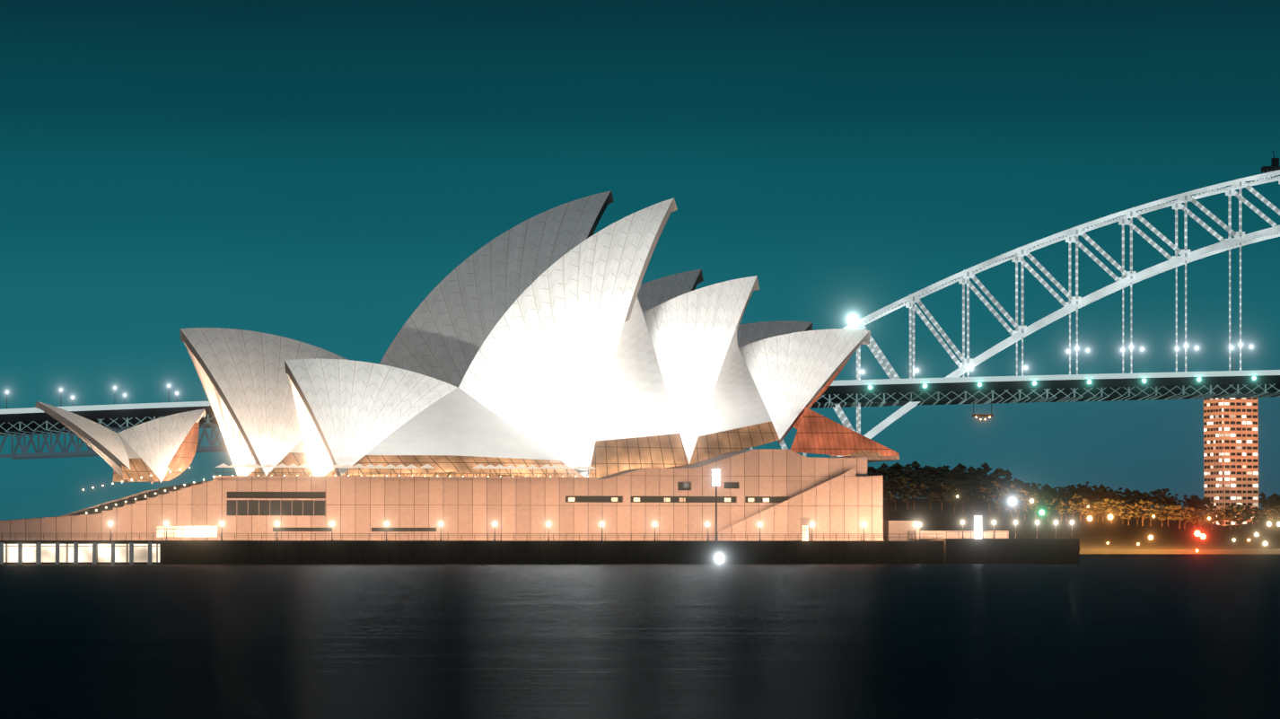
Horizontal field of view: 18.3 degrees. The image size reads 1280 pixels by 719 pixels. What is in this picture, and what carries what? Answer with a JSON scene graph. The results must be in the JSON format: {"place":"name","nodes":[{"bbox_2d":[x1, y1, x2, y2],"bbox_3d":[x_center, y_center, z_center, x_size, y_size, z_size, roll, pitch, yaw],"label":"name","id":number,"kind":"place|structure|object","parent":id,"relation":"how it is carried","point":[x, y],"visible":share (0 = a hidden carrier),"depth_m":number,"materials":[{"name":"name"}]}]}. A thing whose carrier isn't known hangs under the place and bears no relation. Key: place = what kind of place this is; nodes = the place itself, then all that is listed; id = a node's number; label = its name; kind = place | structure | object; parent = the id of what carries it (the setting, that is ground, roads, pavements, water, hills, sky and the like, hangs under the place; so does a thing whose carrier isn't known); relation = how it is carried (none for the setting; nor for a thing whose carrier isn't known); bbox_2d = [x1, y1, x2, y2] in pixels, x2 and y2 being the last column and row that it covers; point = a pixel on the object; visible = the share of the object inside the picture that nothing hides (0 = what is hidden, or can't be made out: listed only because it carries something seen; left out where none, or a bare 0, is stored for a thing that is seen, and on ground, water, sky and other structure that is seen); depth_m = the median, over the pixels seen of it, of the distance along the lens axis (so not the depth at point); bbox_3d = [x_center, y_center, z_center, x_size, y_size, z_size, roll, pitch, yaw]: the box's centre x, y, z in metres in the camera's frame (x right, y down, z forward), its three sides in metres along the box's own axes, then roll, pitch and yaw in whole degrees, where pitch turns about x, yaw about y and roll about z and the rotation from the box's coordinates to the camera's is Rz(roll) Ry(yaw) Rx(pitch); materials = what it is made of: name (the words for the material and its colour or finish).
{"place":"outdoors","nodes":[
{"label":"outdoors","id":0,"kind":"place"},
{"bbox_2d":[0,449,867,540],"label":"podium wall","id":1,"kind":"structure","parent":0,"point":[753,482],"depth_m":608.12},
{"bbox_2d":[153,356,850,481],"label":"opera glass walls","id":2,"kind":"structure","parent":0,"point":[183,457],"depth_m":695.36,"materials":[{"name":"orange glass"}]},
{"bbox_2d":[0,553,1279,718],"bbox_3d":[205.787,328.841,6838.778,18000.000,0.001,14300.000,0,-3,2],"label":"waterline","id":3,"kind":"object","parent":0,"point":[1144,636],"depth_m":93.91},
{"bbox_2d":[0,424,227,459],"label":"bridge truss","id":4,"kind":"object","parent":3,"relation":"on","point":[64,452],"visible":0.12,"depth_m":1335.60,"materials":[{"name":"black metal"}]},
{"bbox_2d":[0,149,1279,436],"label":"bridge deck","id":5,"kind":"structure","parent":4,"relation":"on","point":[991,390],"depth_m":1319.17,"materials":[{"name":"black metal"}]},
{"bbox_2d":[6,343,1252,398],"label":"bridge lights","id":6,"kind":"object","parent":5,"relation":"on","point":[1087,350],"visible":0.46,"depth_m":1323.31},
{"bbox_2d":[849,315,856,322],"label":"light","id":7,"kind":"object","parent":5,"relation":"attached to","point":[852,319],"visible":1,"depth_m":1324.64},
{"bbox_2d":[868,376,1255,389],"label":"bridge lights","id":8,"kind":"object","parent":5,"relation":"attached to","point":[1089,381],"depth_m":1314.52},
{"bbox_2d":[0,538,1079,564],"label":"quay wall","id":9,"kind":"structure","parent":3,"relation":"in","point":[922,551],"depth_m":600.43,"materials":[{"name":"black concrete"}]},
{"bbox_2d":[0,542,159,564],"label":"lit windows","id":10,"kind":"structure","parent":9,"relation":"attached to","point":[75,553],"depth_m":583.82,"materials":[{"name":"white glass"}]},
{"bbox_2d":[710,467,721,561],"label":"floodlight tower","id":11,"kind":"structure","parent":9,"relation":"on","point":[715,477],"depth_m":606.56,"materials":[{"name":"white metal"}]},
{"bbox_2d":[850,520,1008,541],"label":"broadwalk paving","id":12,"kind":"structure","parent":9,"relation":"on","point":[898,528],"depth_m":622.36,"materials":[{"name":"beige stone"}]},
{"bbox_2d":[0,480,213,522],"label":"podium south steps","id":13,"kind":"structure","parent":12,"relation":"on","point":[194,499],"depth_m":598.44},
{"bbox_2d":[61,449,752,516],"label":"podium body","id":14,"kind":"object","parent":12,"relation":"on","point":[714,460],"visible":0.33,"depth_m":625.94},
{"bbox_2d":[179,327,348,475],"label":"roof shell","id":15,"kind":"object","parent":14,"relation":"on","point":[243,377],"visible":0.79,"depth_m":674.68},
{"bbox_2d":[82,466,500,513],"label":"string lights","id":16,"kind":"object","parent":14,"relation":"on","point":[214,477],"visible":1,"depth_m":601.85},
{"bbox_2d":[213,475,597,482],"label":"ledge","id":17,"kind":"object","parent":14,"relation":"on","point":[302,477],"depth_m":605.02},
{"bbox_2d":[215,463,596,477],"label":"terrace umbrellas and rail","id":18,"kind":"object","parent":14,"relation":"on","point":[426,466],"visible":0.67,"depth_m":607.95,"materials":[{"name":"white metal"}]},
{"bbox_2d":[112,296,779,482],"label":"roof shells","id":19,"kind":"object","parent":14,"relation":"on","point":[456,431],"visible":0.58,"depth_m":629.97},
{"bbox_2d":[35,401,137,483],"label":"roof shell","id":20,"kind":"object","parent":19,"relation":"attached to","point":[106,444],"visible":0.83,"depth_m":692.62,"materials":[{"name":"tile"}]},
{"bbox_2d":[117,408,206,484],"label":"roof shell","id":21,"kind":"object","parent":19,"relation":"attached to","point":[154,444],"visible":0.83,"depth_m":694.77,"materials":[{"name":"tile"}]},
{"bbox_2d":[284,359,457,476],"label":"roof shell","id":22,"kind":"object","parent":19,"relation":"on","point":[351,412],"visible":1,"depth_m":629.77,"materials":[{"name":"tile"}]},
{"bbox_2d":[378,190,613,387],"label":"roof shell","id":23,"kind":"object","parent":19,"relation":"on","point":[455,317],"visible":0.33,"depth_m":685.11,"materials":[{"name":"tile"}]},
{"bbox_2d":[637,269,703,313],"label":"roof shell","id":24,"kind":"object","parent":19,"relation":"on","point":[653,293],"visible":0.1,"depth_m":695.73,"materials":[{"name":"tile"}]},
{"bbox_2d":[642,275,759,464],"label":"roof shell","id":25,"kind":"object","parent":19,"relation":"on","point":[691,333],"visible":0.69,"depth_m":640.81,"materials":[{"name":"tile"}]},
{"bbox_2d":[736,320,812,347],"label":"roof shell","id":26,"kind":"object","parent":19,"relation":"on","point":[748,333],"visible":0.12,"depth_m":700.08,"materials":[{"name":"tile"}]},
{"bbox_2d":[738,328,870,444],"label":"roof shell","id":27,"kind":"object","parent":19,"relation":"attached to","point":[793,374],"visible":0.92,"depth_m":646.22,"materials":[{"name":"tile"}]},
{"bbox_2d":[458,197,677,477],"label":"roof shell","id":28,"kind":"object","parent":14,"relation":"on","point":[539,371],"visible":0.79,"depth_m":634.09,"materials":[{"name":"tile"}]},
{"bbox_2d":[790,407,899,462],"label":"glass wall","id":29,"kind":"structure","parent":14,"relation":"on","point":[818,433],"depth_m":638.10,"materials":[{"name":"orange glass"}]},
{"bbox_2d":[1,531,1077,541],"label":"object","id":30,"kind":"object","parent":12,"relation":"on","point":[836,537],"visible":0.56,"depth_m":602.48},
{"bbox_2d":[109,524,1072,541],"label":"broadwalk lamp posts","id":31,"kind":"object","parent":12,"relation":"on","point":[654,532],"visible":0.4,"depth_m":604.88,"materials":[{"name":"black metal"}]},
{"bbox_2d":[108,520,1073,526],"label":"broadwalk lamp globes","id":32,"kind":"object","parent":31,"relation":"on","point":[654,523],"visible":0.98,"depth_m":604.74,"materials":[{"name":"white glass"}]},
{"bbox_2d":[714,469,883,540],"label":"podium wall","id":33,"kind":"structure","parent":12,"relation":"on","point":[847,503],"depth_m":618.84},
{"bbox_2d":[973,516,981,538],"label":"illuminated sign","id":34,"kind":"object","parent":12,"relation":"on","point":[977,523],"depth_m":616.25,"materials":[{"name":"white plastic"}]},
{"bbox_2d":[0,0,1279,520],"label":"sky","id":35,"kind":"structure","parent":0,"point":[309,171],"materials":[{"name":"teal"}]},
{"bbox_2d":[749,169,1279,456],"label":"bridge arch","id":36,"kind":"structure","parent":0,"point":[1240,239],"depth_m":1326.11,"materials":[{"name":"silver metal"}]},
{"bbox_2d":[883,498,1279,553],"bbox_3d":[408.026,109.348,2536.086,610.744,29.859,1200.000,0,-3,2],"label":"shore ground","id":37,"kind":"structure","parent":0,"point":[1093,535],"depth_m":2001.78,"materials":[{"name":"brown"}]},
{"bbox_2d":[867,461,1279,529],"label":"shore trees","id":38,"kind":"object","parent":37,"relation":"on","point":[980,484],"visible":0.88,"depth_m":1974.55,"materials":[{"name":"green plant"}]},
{"bbox_2d":[956,495,1279,552],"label":"city lights","id":39,"kind":"object","parent":37,"relation":"on","point":[1268,523],"depth_m":1780.23},
{"bbox_2d":[1087,505,1250,544],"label":"city lights","id":40,"kind":"object","parent":37,"relation":"on","point":[1110,517],"visible":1,"depth_m":1781.91},
{"bbox_2d":[1203,357,1258,526],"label":"high-rise building","id":41,"kind":"structure","parent":37,"relation":"on","point":[1231,451],"depth_m":2032.71,"materials":[{"name":"beige concrete"}]}
]}

